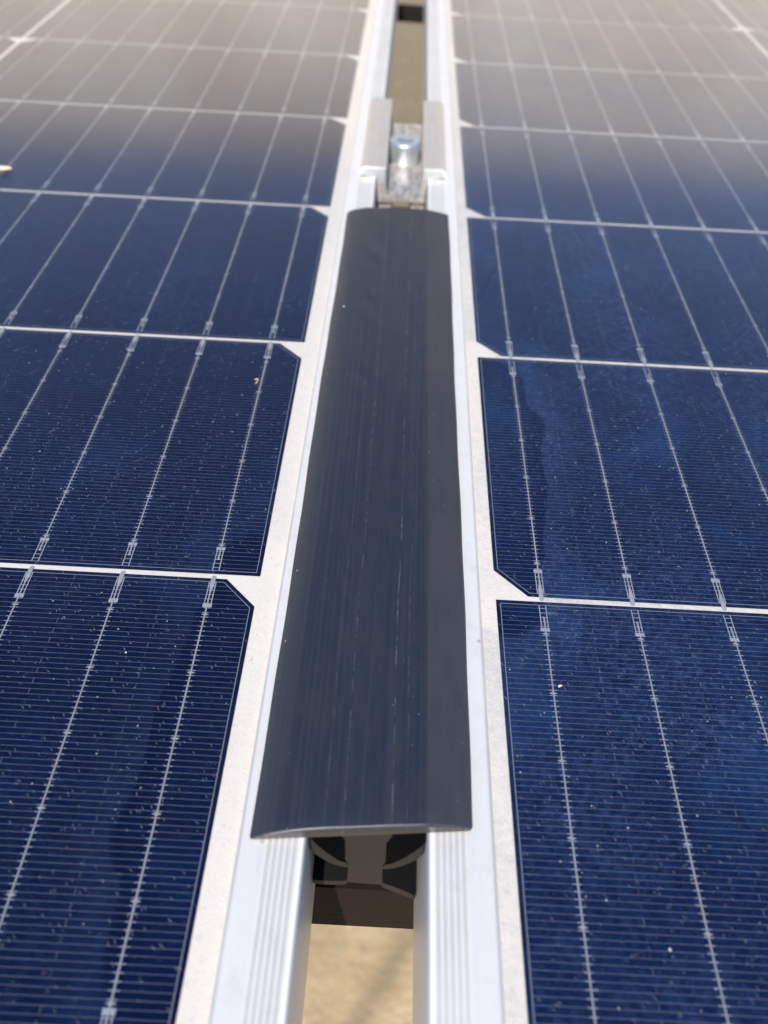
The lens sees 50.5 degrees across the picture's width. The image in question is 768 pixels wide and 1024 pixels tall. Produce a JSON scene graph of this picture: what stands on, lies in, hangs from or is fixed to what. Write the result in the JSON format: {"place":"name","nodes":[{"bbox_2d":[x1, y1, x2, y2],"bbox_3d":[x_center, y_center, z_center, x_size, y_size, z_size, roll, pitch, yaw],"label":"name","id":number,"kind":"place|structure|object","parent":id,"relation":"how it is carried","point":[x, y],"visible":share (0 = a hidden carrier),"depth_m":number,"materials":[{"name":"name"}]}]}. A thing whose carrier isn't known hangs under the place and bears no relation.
{"place":"outdoors","nodes":[
{"label":"outdoors","id":0,"kind":"place"},
{"bbox_2d":[0,166,11,169],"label":"dry leaf","id":1,"kind":"object","parent":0,"point":[5,168],"visible":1,"depth_m":0.29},
{"bbox_2d":[302,0,423,1023],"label":"ground","id":2,"kind":"structure","parent":0,"point":[359,975],"depth_m":0.75,"materials":[{"name":"soil"}]},
{"bbox_2d":[312,882,413,928],"bbox_3d":[-0.016,0.292,0.405,2.000,0.666,0.040,3,45,0],"label":"timber batten","id":3,"kind":"object","parent":2,"relation":"on","point":[361,904],"visible":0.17,"depth_m":0.16,"materials":[{"name":"brown wood"}]},
{"bbox_2d":[0,0,398,1023],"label":"solar panel","id":4,"kind":"object","parent":3,"relation":"on","point":[184,186],"visible":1,"depth_m":0.19,"materials":[{"name":"glass"}]},
{"bbox_2d":[250,207,472,898],"bbox_3d":[0.000,-0.016,0.210,0.035,0.030,0.216,3,45,0],"label":"rubber gap strip","id":5,"kind":"object","parent":4,"relation":"on","point":[365,774],"visible":1,"depth_m":0.16,"materials":[{"name":"black rubber"}]},
{"bbox_2d":[397,4,423,23],"bbox_3d":[0.019,-0.367,0.599,0.122,0.009,0.011,7,45,4],"label":"crossbar","id":6,"kind":"object","parent":4,"relation":"attached to","point":[409,13],"visible":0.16,"depth_m":0.59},
{"bbox_2d":[412,0,767,1023],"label":"solar panel","id":7,"kind":"object","parent":3,"relation":"on","point":[598,194],"visible":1,"depth_m":0.18,"materials":[{"name":"glass"}]},
{"bbox_3d":[-0.007,0.118,0.579,2.000,0.666,0.054,3,45,0],"label":"timber batten","id":8,"kind":"object","parent":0,"visible":0},
{"bbox_2d":[360,98,445,208],"bbox_3d":[0.008,-0.138,0.337,0.032,0.038,0.074,3,45,0],"label":"clamp","id":9,"kind":"object","parent":8,"relation":"on","point":[402,163],"visible":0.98,"depth_m":0.32,"materials":[{"name":"metal"}]}
]}

